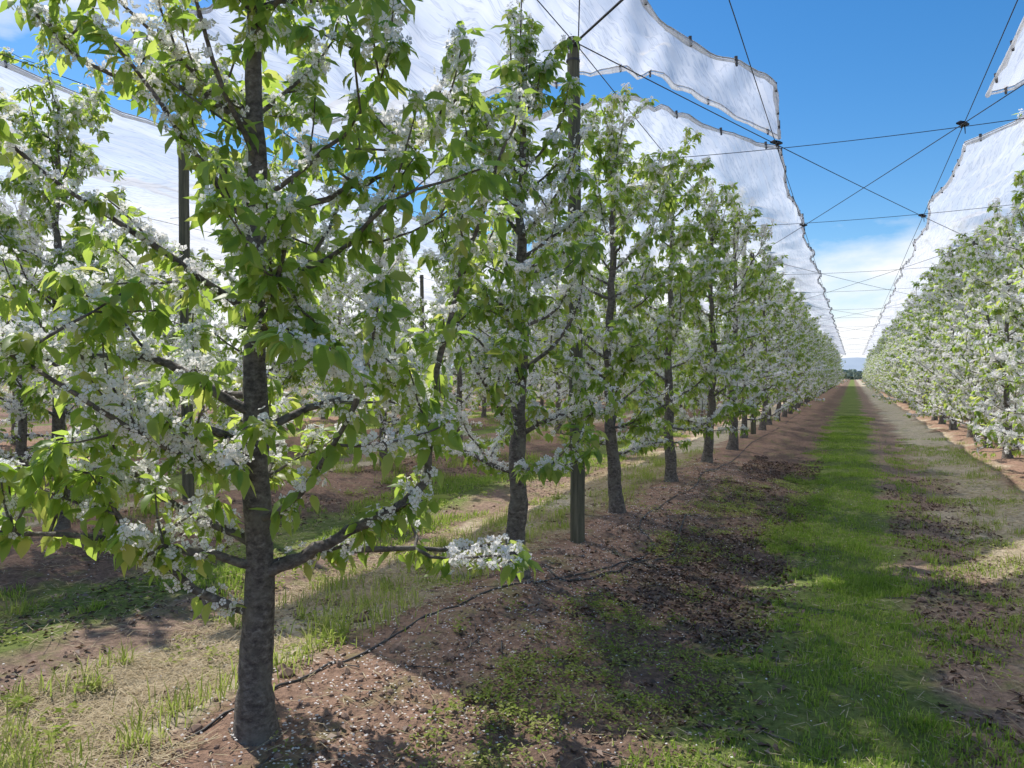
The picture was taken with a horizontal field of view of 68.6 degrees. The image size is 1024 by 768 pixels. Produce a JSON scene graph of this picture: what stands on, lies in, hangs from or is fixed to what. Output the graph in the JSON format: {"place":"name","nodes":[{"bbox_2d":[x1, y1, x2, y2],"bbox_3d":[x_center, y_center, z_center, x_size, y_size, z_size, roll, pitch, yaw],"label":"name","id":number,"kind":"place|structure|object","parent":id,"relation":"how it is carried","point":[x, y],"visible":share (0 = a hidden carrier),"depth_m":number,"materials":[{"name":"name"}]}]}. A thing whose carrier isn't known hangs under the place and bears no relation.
{"place":"outdoors","nodes":[
{"label":"outdoors","id":0,"kind":"place"},
{"bbox_2d":[0,376,1023,767],"bbox_3d":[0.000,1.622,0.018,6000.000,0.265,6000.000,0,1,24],"label":"ground","id":1,"kind":"structure","parent":0,"point":[786,440],"depth_m":4.90,"materials":[{"name":"soil"}]},
{"bbox_2d":[0,253,52,444],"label":"cherry tree","id":2,"kind":"object","parent":1,"relation":"on","point":[7,395],"visible":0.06,"depth_m":16.90,"materials":[{"name":"white plant"}]},
{"bbox_2d":[0,167,106,468],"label":"cherry tree","id":3,"kind":"object","parent":1,"relation":"on","point":[28,233],"visible":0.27,"depth_m":12.31,"materials":[{"name":"white plant"}]},
{"bbox_2d":[0,31,185,530],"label":"cherry tree","id":4,"kind":"object","parent":1,"relation":"on","point":[73,119],"visible":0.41,"depth_m":7.54,"materials":[{"name":"green plant"}]},
{"bbox_2d":[96,263,162,408],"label":"cherry tree","id":5,"kind":"object","parent":1,"relation":"on","point":[136,326],"visible":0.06,"depth_m":19.62,"materials":[{"name":"white plant"}]},
{"bbox_2d":[115,223,225,433],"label":"cherry tree","id":6,"kind":"object","parent":1,"relation":"on","point":[167,341],"visible":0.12,"depth_m":14.52,"materials":[{"name":"white plant"}]},
{"bbox_2d":[178,112,194,500],"bbox_3d":[-3.962,-0.899,9.114,0.190,4.821,0.144,0,1,8],"label":"wooden post","id":7,"kind":"object","parent":1,"relation":"on","point":[188,484],"visible":0.22,"depth_m":9.06,"materials":[{"name":"brown wood"}]},
{"bbox_2d":[160,257,241,422],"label":"cherry tree","id":8,"kind":"object","parent":1,"relation":"on","point":[209,319],"visible":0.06,"depth_m":22.09,"materials":[{"name":"white plant"}]},
{"bbox_2d":[190,149,320,436],"bbox_3d":[-3.451,-0.895,10.211,2.157,4.779,1.954,0,1,6],"label":"cherry tree","id":9,"kind":"object","parent":1,"relation":"on","point":[288,365],"visible":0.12,"depth_m":10.17,"materials":[{"name":"white plant"}]},
{"bbox_2d":[193,252,328,429],"bbox_3d":[-5.565,-1.206,17.274,2.906,5.320,2.615,0,1,16],"label":"cherry tree","id":10,"kind":"object","parent":1,"relation":"on","point":[303,383],"visible":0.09,"depth_m":16.93,"materials":[{"name":"white plant"}]},
{"bbox_2d":[238,340,302,397],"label":"cherry tree","id":11,"kind":"object","parent":1,"relation":"on","point":[274,369],"visible":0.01,"depth_m":24.32,"materials":[{"name":"white plant"}]},
{"bbox_2d":[0,0,543,745],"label":"cherry tree","id":12,"kind":"object","parent":1,"relation":"on","point":[280,310],"visible":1,"depth_m":3.06,"materials":[{"name":"green plant"}]},
{"bbox_2d":[304,283,338,418],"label":"cherry tree","id":13,"kind":"object","parent":1,"relation":"on","point":[310,384],"visible":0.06,"depth_m":26.88,"materials":[{"name":"white plant"}]},
{"bbox_2d":[294,240,388,427],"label":"cherry tree","id":14,"kind":"object","parent":1,"relation":"on","point":[327,297],"visible":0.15,"depth_m":19.69,"materials":[{"name":"white plant"}]},
{"bbox_2d":[302,207,438,465],"bbox_3d":[-2.251,-0.812,12.866,2.125,4.539,2.387,0,1,3],"label":"cherry tree","id":15,"kind":"object","parent":1,"relation":"on","point":[349,339],"visible":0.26,"depth_m":12.70,"materials":[{"name":"white plant"}]},
{"bbox_2d":[351,260,434,427],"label":"cherry tree","id":16,"kind":"object","parent":1,"relation":"on","point":[408,286],"visible":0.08,"depth_m":22.11,"materials":[{"name":"white plant"}]},
{"bbox_2d":[420,275,423,327],"bbox_3d":[-2.829,-1.030,23.714,0.190,4.821,0.144,1,1,38],"label":"wooden post","id":17,"kind":"object","parent":1,"relation":"on","point":[422,287],"visible":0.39,"depth_m":23.66,"materials":[{"name":"grey wood"}]},
{"bbox_2d":[417,277,478,421],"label":"cherry tree","id":18,"kind":"object","parent":1,"relation":"on","point":[435,291],"visible":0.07,"depth_m":24.78,"materials":[{"name":"white plant"}]},
{"bbox_2d":[411,236,495,442],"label":"cherry tree","id":19,"kind":"object","parent":1,"relation":"on","point":[468,384],"visible":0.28,"depth_m":15.25,"materials":[{"name":"white plant"}]},
{"bbox_2d":[128,413,798,767],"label":"irrigation hose","id":20,"kind":"object","parent":1,"relation":"on","point":[281,684],"visible":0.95,"depth_m":4.58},
{"bbox_2d":[451,323,481,405],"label":"cherry tree","id":21,"kind":"object","parent":1,"relation":"on","point":[463,384],"visible":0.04,"depth_m":37.18,"materials":[{"name":"white plant"}]},
{"bbox_2d":[41,479,913,767],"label":"fallen twigs","id":22,"kind":"object","parent":1,"relation":"on","point":[597,655],"visible":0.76,"depth_m":4.58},
{"bbox_2d":[452,280,504,417],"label":"cherry tree","id":23,"kind":"object","parent":1,"relation":"on","point":[479,396],"visible":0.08,"depth_m":27.65,"materials":[{"name":"white plant"}]},
{"bbox_2d":[3,453,980,767],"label":"fallen petals","id":24,"kind":"object","parent":1,"relation":"on","point":[453,657],"visible":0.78,"depth_m":4.02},
{"bbox_2d":[475,330,537,407],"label":"cherry tree","id":25,"kind":"object","parent":1,"relation":"on","point":[508,373],"visible":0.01,"depth_m":29.57,"materials":[{"name":"white plant"}]},
{"bbox_2d":[0,437,1023,767],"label":"dry straw","id":26,"kind":"object","parent":1,"relation":"on","point":[114,705],"visible":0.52,"depth_m":4.36,"materials":[{"name":"plant"}]},
{"bbox_2d":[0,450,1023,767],"bbox_3d":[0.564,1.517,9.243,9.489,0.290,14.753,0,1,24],"label":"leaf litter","id":27,"kind":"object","parent":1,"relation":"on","point":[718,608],"visible":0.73,"depth_m":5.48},
{"bbox_2d":[0,456,1023,767],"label":"soil clods","id":28,"kind":"object","parent":1,"relation":"on","point":[288,672],"visible":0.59,"depth_m":4.28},
{"bbox_2d":[0,428,1023,767],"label":"weeds","id":29,"kind":"object","parent":1,"relation":"on","point":[328,632],"visible":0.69,"depth_m":4.53,"materials":[{"name":"plant"}]},
{"bbox_2d":[476,224,560,440],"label":"cherry tree","id":30,"kind":"object","parent":1,"relation":"on","point":[514,244],"visible":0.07,"depth_m":17.79,"materials":[{"name":"white plant"}]},
{"bbox_2d":[394,0,654,578],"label":"cherry tree","id":31,"kind":"object","parent":1,"relation":"on","point":[510,317],"visible":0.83,"depth_m":5.64,"materials":[{"name":"green plant"}]},
{"bbox_2d":[501,295,566,406],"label":"cherry tree","id":32,"kind":"object","parent":1,"relation":"on","point":[540,389],"visible":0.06,"depth_m":32.33,"materials":[{"name":"white plant"}]},
{"bbox_2d":[528,262,602,432],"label":"cherry tree","id":33,"kind":"object","parent":1,"relation":"on","point":[547,390],"visible":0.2,"depth_m":20.19,"materials":[{"name":"white plant"}]},
{"bbox_2d":[566,36,584,542],"bbox_3d":[0.596,-0.831,7.060,0.190,4.821,0.144,0,1,32],"label":"wooden post","id":34,"kind":"object","parent":1,"relation":"on","point":[577,506],"visible":0.46,"depth_m":7.01,"materials":[{"name":"brown wood"}]},
{"bbox_2d":[550,288,631,424],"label":"cherry tree","id":35,"kind":"object","parent":1,"relation":"on","point":[596,347],"visible":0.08,"depth_m":22.80,"materials":[{"name":"white plant"}]},
{"bbox_2d":[593,314,618,402],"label":"cherry tree","id":36,"kind":"object","parent":1,"relation":"on","point":[600,362],"visible":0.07,"depth_m":40.08,"materials":[{"name":"white plant"}]},
{"bbox_2d":[528,82,696,513],"bbox_3d":[1.060,-0.881,8.382,1.954,4.779,2.157,0,1,14],"label":"cherry tree","id":37,"kind":"object","parent":1,"relation":"on","point":[618,216],"visible":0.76,"depth_m":8.19,"materials":[{"name":"green plant"}]},
{"bbox_2d":[544,513,687,581],"bbox_3d":[1.332,1.514,7.177,0.559,0.138,3.422,0,1,33],"label":"irrigation hose","id":38,"kind":"object","parent":1,"relation":"on","point":[590,578],"visible":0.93,"depth_m":6.21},
{"bbox_2d":[591,266,643,417],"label":"cherry tree","id":39,"kind":"object","parent":1,"relation":"on","point":[618,276],"visible":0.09,"depth_m":25.30,"materials":[{"name":"white plant"}]},
{"bbox_2d":[619,299,662,405],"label":"cherry tree","id":40,"kind":"object","parent":1,"relation":"on","point":[647,328],"visible":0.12,"depth_m":27.58,"materials":[{"name":"white plant"}]},
{"bbox_2d":[640,296,682,408],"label":"cherry tree","id":41,"kind":"object","parent":1,"relation":"on","point":[652,312],"visible":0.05,"depth_m":30.43,"materials":[{"name":"white plant"}]},
{"bbox_2d":[582,126,762,481],"bbox_3d":[2.221,-1.146,10.884,2.499,5.237,2.559,0,1,0],"label":"cherry tree","id":42,"kind":"object","parent":1,"relation":"on","point":[701,279],"visible":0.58,"depth_m":10.66,"materials":[{"name":"green plant"}]},
{"bbox_2d":[657,324,690,391],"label":"cherry tree","id":43,"kind":"object","parent":1,"relation":"on","point":[679,342],"visible":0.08,"depth_m":32.59,"materials":[{"name":"white plant"}]},
{"bbox_2d":[660,320,703,407],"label":"cherry tree","id":44,"kind":"object","parent":1,"relation":"on","point":[688,334],"visible":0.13,"depth_m":35.04,"materials":[{"name":"white plant"}]},
{"bbox_2d":[686,313,709,395],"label":"cherry tree","id":45,"kind":"object","parent":1,"relation":"on","point":[705,319],"visible":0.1,"depth_m":37.78,"materials":[{"name":"white plant"}]},
{"bbox_2d":[680,312,725,399],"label":"cherry tree","id":46,"kind":"object","parent":1,"relation":"on","point":[701,341],"visible":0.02,"depth_m":40.11,"materials":[{"name":"white plant"}]},
{"bbox_2d":[648,177,776,462],"bbox_3d":[3.584,-1.105,13.278,2.110,5.161,2.330,0,1,22],"label":"cherry tree","id":47,"kind":"object","parent":1,"relation":"on","point":[713,232],"visible":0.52,"depth_m":13.18,"materials":[{"name":"green plant"}]},
{"bbox_2d":[705,314,724,389],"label":"cherry tree","id":48,"kind":"object","parent":1,"relation":"on","point":[718,328],"visible":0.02,"depth_m":42.67,"materials":[{"name":"white plant"}]},
{"bbox_2d":[672,201,800,449],"bbox_3d":[4.756,-1.391,16.002,2.185,5.671,2.989,0,1,35],"label":"cherry tree","id":49,"kind":"object","parent":1,"relation":"on","point":[745,231],"visible":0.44,"depth_m":15.70,"materials":[{"name":"green plant"}]},
{"bbox_2d":[693,243,798,437],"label":"cherry tree","id":50,"kind":"object","parent":1,"relation":"on","point":[744,263],"visible":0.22,"depth_m":18.26,"materials":[{"name":"green plant"}]},
{"bbox_2d":[749,252,755,433],"bbox_3d":[6.273,-1.010,19.575,0.190,4.821,0.144,0,1,18],"label":"wooden post","id":51,"kind":"object","parent":1,"relation":"on","point":[753,427],"visible":0.3,"depth_m":19.52,"materials":[{"name":"brown wood"}]},
{"bbox_2d":[717,251,807,430],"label":"cherry tree","id":52,"kind":"object","parent":1,"relation":"on","point":[784,324],"visible":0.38,"depth_m":20.56,"materials":[{"name":"green plant"}]},
{"bbox_2d":[742,272,806,424],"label":"cherry tree","id":53,"kind":"object","parent":1,"relation":"on","point":[782,354],"visible":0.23,"depth_m":23.13,"materials":[{"name":"green plant"}]},
{"bbox_2d":[755,272,818,420],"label":"cherry tree","id":54,"kind":"object","parent":1,"relation":"on","point":[779,349],"visible":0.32,"depth_m":25.68,"materials":[{"name":"green plant"}]},
{"bbox_2d":[760,288,821,416],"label":"cherry tree","id":55,"kind":"object","parent":1,"relation":"on","point":[784,413],"visible":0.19,"depth_m":28.09,"materials":[{"name":"green plant"}]},
{"bbox_2d":[770,302,832,407],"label":"cherry tree","id":56,"kind":"object","parent":1,"relation":"on","point":[827,375],"visible":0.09,"depth_m":35.54,"materials":[{"name":"green plant"}]},
{"bbox_2d":[781,292,825,413],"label":"cherry tree","id":57,"kind":"object","parent":1,"relation":"on","point":[807,360],"visible":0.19,"depth_m":30.68,"materials":[{"name":"green plant"}]},
{"bbox_2d":[786,302,827,405],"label":"cherry tree","id":58,"kind":"object","parent":1,"relation":"on","point":[813,364],"visible":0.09,"depth_m":37.97,"materials":[{"name":"green plant"}]},
{"bbox_2d":[789,304,830,409],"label":"cherry tree","id":59,"kind":"object","parent":1,"relation":"on","point":[820,367],"visible":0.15,"depth_m":33.17,"materials":[{"name":"green plant"}]},
{"bbox_2d":[803,316,832,403],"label":"cherry tree","id":60,"kind":"object","parent":1,"relation":"on","point":[818,362],"visible":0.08,"depth_m":40.76,"materials":[{"name":"green plant"}]},
{"bbox_2d":[806,325,833,401],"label":"cherry tree","id":61,"kind":"object","parent":1,"relation":"on","point":[810,354],"visible":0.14,"depth_m":43.23,"materials":[{"name":"green plant"}]},
{"bbox_2d":[810,317,833,400],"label":"cherry tree","id":62,"kind":"object","parent":1,"relation":"on","point":[816,348],"visible":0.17,"depth_m":45.46,"materials":[{"name":"green plant"}]},
{"bbox_2d":[812,320,831,397],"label":"cherry tree","id":63,"kind":"object","parent":1,"relation":"on","point":[825,349],"visible":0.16,"depth_m":48.12,"materials":[{"name":"green plant"}]},
{"bbox_2d":[815,330,832,395],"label":"cherry tree","id":64,"kind":"object","parent":1,"relation":"on","point":[827,359],"visible":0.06,"depth_m":52.96,"materials":[{"name":"green plant"}]},
{"bbox_2d":[814,342,833,394],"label":"cherry tree","id":65,"kind":"object","parent":1,"relation":"on","point":[827,373],"visible":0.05,"depth_m":50.48,"materials":[{"name":"green plant"}]},
{"bbox_2d":[818,333,831,395],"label":"cherry tree","id":66,"kind":"object","parent":1,"relation":"on","point":[825,354],"visible":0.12,"depth_m":55.68,"materials":[{"name":"green plant"}]},
{"bbox_2d":[818,330,840,382],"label":"cherry tree","id":67,"kind":"object","parent":1,"relation":"on","point":[830,360],"visible":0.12,"depth_m":57.89,"materials":[{"name":"green plant"}]},
{"bbox_2d":[824,337,839,392],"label":"cherry tree","id":68,"kind":"object","parent":1,"relation":"on","point":[835,368],"visible":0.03,"depth_m":65.89,"materials":[{"name":"green plant"}]},
{"bbox_2d":[824,341,841,391],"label":"cherry tree","id":69,"kind":"object","parent":1,"relation":"on","point":[837,372],"visible":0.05,"depth_m":68.11,"materials":[{"name":"green plant"}]},
{"bbox_2d":[826,338,842,390],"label":"cherry tree","id":70,"kind":"object","parent":1,"relation":"on","point":[835,345],"visible":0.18,"depth_m":70.68,"materials":[{"name":"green plant"}]},
{"bbox_2d":[843,369,864,379],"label":"distant tree line","id":71,"kind":"object","parent":1,"relation":"on","point":[853,374],"visible":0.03,"depth_m":302.84,"materials":[{"name":"green plant"}]},
{"bbox_2d":[861,348,873,380],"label":"cherry tree","id":72,"kind":"object","parent":1,"relation":"on","point":[869,352],"visible":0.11,"depth_m":96.62,"materials":[{"name":"white plant"}]},
{"bbox_2d":[865,344,875,383],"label":"cherry tree","id":73,"kind":"object","parent":1,"relation":"on","point":[872,353],"visible":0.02,"depth_m":79.17,"materials":[{"name":"green plant"}]},
{"bbox_2d":[866,338,883,391],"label":"cherry tree","id":74,"kind":"object","parent":1,"relation":"on","point":[877,349],"visible":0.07,"depth_m":68.88,"materials":[{"name":"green plant"}]},
{"bbox_2d":[869,344,880,383],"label":"cherry tree","id":75,"kind":"object","parent":1,"relation":"on","point":[873,364],"visible":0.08,"depth_m":71.64,"materials":[{"name":"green plant"}]},
{"bbox_2d":[867,342,882,390],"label":"cherry tree","id":76,"kind":"object","parent":1,"relation":"on","point":[871,370],"visible":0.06,"depth_m":73.90,"materials":[{"name":"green plant"}]},
{"bbox_2d":[866,345,885,393],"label":"cherry tree","id":77,"kind":"object","parent":1,"relation":"on","point":[873,384],"visible":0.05,"depth_m":64.51,"materials":[{"name":"green plant"}]},
{"bbox_2d":[875,333,888,394],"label":"cherry tree","id":78,"kind":"object","parent":1,"relation":"on","point":[881,347],"visible":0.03,"depth_m":58.79,"materials":[{"name":"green plant"}]},
{"bbox_2d":[873,328,892,396],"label":"cherry tree","id":79,"kind":"object","parent":1,"relation":"on","point":[883,341],"visible":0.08,"depth_m":54.14,"materials":[{"name":"green plant"}]},
{"bbox_2d":[874,319,900,389],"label":"cherry tree","id":80,"kind":"object","parent":1,"relation":"on","point":[881,362],"visible":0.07,"depth_m":43.75,"materials":[{"name":"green plant"}]},
{"bbox_2d":[875,338,899,399],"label":"cherry tree","id":81,"kind":"object","parent":1,"relation":"on","point":[881,368],"visible":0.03,"depth_m":46.60,"materials":[{"name":"green plant"}]},
{"bbox_2d":[870,316,914,404],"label":"cherry tree","id":82,"kind":"object","parent":1,"relation":"on","point":[886,391],"visible":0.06,"depth_m":36.70,"materials":[{"name":"green plant"}]},
{"bbox_2d":[880,311,906,403],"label":"cherry tree","id":83,"kind":"object","parent":1,"relation":"on","point":[887,353],"visible":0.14,"depth_m":41.38,"materials":[{"name":"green plant"}]},
{"bbox_2d":[878,306,919,404],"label":"cherry tree","id":84,"kind":"object","parent":1,"relation":"on","point":[893,348],"visible":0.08,"depth_m":38.95,"materials":[{"name":"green plant"}]},
{"bbox_2d":[882,295,929,407],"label":"cherry tree","id":85,"kind":"object","parent":1,"relation":"on","point":[899,341],"visible":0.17,"depth_m":33.84,"materials":[{"name":"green plant"}]},
{"bbox_2d":[897,303,932,411],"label":"cherry tree","id":86,"kind":"object","parent":1,"relation":"on","point":[904,377],"visible":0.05,"depth_m":31.45,"materials":[{"name":"green plant"}]},
{"bbox_2d":[888,283,957,415],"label":"cherry tree","id":87,"kind":"object","parent":1,"relation":"on","point":[910,306],"visible":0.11,"depth_m":29.03,"materials":[{"name":"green plant"}]},
{"bbox_2d":[887,284,959,419],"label":"cherry tree","id":88,"kind":"object","parent":1,"relation":"on","point":[908,345],"visible":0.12,"depth_m":26.21,"materials":[{"name":"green plant"}]},
{"bbox_2d":[888,268,963,423],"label":"cherry tree","id":89,"kind":"object","parent":1,"relation":"on","point":[910,374],"visible":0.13,"depth_m":23.99,"materials":[{"name":"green plant"}]},
{"bbox_2d":[885,245,1012,429],"bbox_3d":[12.463,-1.505,21.289,2.909,5.734,2.590,0,1,-27],"label":"cherry tree","id":90,"kind":"object","parent":1,"relation":"on","point":[921,326],"visible":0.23,"depth_m":21.36,"materials":[{"name":"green plant"}]},
{"bbox_2d":[903,232,1023,437],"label":"cherry tree","id":91,"kind":"object","parent":1,"relation":"on","point":[952,282],"visible":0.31,"depth_m":18.84,"materials":[{"name":"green plant"}]},
{"bbox_2d":[926,195,1023,458],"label":"cherry tree","id":92,"kind":"object","parent":1,"relation":"on","point":[986,274],"visible":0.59,"depth_m":13.95,"materials":[{"name":"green plant"}]},
{"bbox_2d":[928,216,1023,447],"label":"cherry tree","id":93,"kind":"object","parent":1,"relation":"on","point":[955,316],"visible":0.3,"depth_m":16.25,"materials":[{"name":"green plant"}]},
{"bbox_2d":[972,239,979,441],"bbox_3d":[10.831,-0.966,17.518,0.190,4.821,0.144,1,1,39],"label":"wooden post","id":94,"kind":"object","parent":1,"relation":"on","point":[974,434],"visible":0.11,"depth_m":17.48,"materials":[{"name":"brown wood"}]},
{"bbox_2d":[953,108,1023,457],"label":"cherry tree","id":95,"kind":"object","parent":1,"relation":"on","point":[1005,297],"visible":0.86,"depth_m":11.19,"materials":[{"name":"green plant"}]},
{"bbox_2d":[971,170,1023,444],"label":"cherry tree","id":96,"kind":"object","parent":1,"relation":"on","point":[1018,379],"visible":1,"depth_m":9.39,"materials":[{"name":"green plant"}]},
{"bbox_2d":[0,410,1023,767],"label":"grass","id":97,"kind":"structure","parent":0,"point":[864,594],"depth_m":5.57,"materials":[{"name":"plant"}]},
{"bbox_2d":[0,0,1023,353],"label":"support cables","id":98,"kind":"object","parent":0,"point":[740,152],"visible":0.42,"depth_m":9.80,"materials":[{"name":"metal"}]},
{"bbox_2d":[0,59,720,340],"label":"shade net","id":99,"kind":"object","parent":98,"relation":"on","point":[133,148],"visible":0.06,"depth_m":12.45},
{"bbox_2d":[71,0,780,139],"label":"shade net","id":100,"kind":"object","parent":98,"relation":"on","point":[640,37],"visible":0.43,"depth_m":7.82,"materials":[{"name":"fabric"}]},
{"bbox_2d":[770,120,968,228],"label":"cable clamps","id":101,"kind":"object","parent":98,"relation":"attached to","point":[960,122],"visible":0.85,"depth_m":9.98,"materials":[{"name":"metal"}]},
{"bbox_2d":[270,95,845,354],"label":"shade net","id":102,"kind":"object","parent":101,"relation":"attached to","point":[759,177],"visible":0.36,"depth_m":12.53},
{"bbox_2d":[862,114,1023,354],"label":"shade net","id":103,"kind":"object","parent":98,"relation":"on","point":[988,164],"visible":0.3,"depth_m":14.34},
{"bbox_2d":[985,17,1023,97],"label":"shade net","id":104,"kind":"object","parent":98,"relation":"on","point":[1009,73],"visible":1,"depth_m":7.91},
{"bbox_2d":[0,0,1023,375],"label":"sky","id":105,"kind":"structure","parent":0,"point":[842,70],"materials":[{"name":"blue"}]},
{"bbox_2d":[242,357,1016,375],"bbox_3d":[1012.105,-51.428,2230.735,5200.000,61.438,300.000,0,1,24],"label":"distant hills","id":106,"kind":"structure","parent":0,"point":[856,363],"depth_m":2278.75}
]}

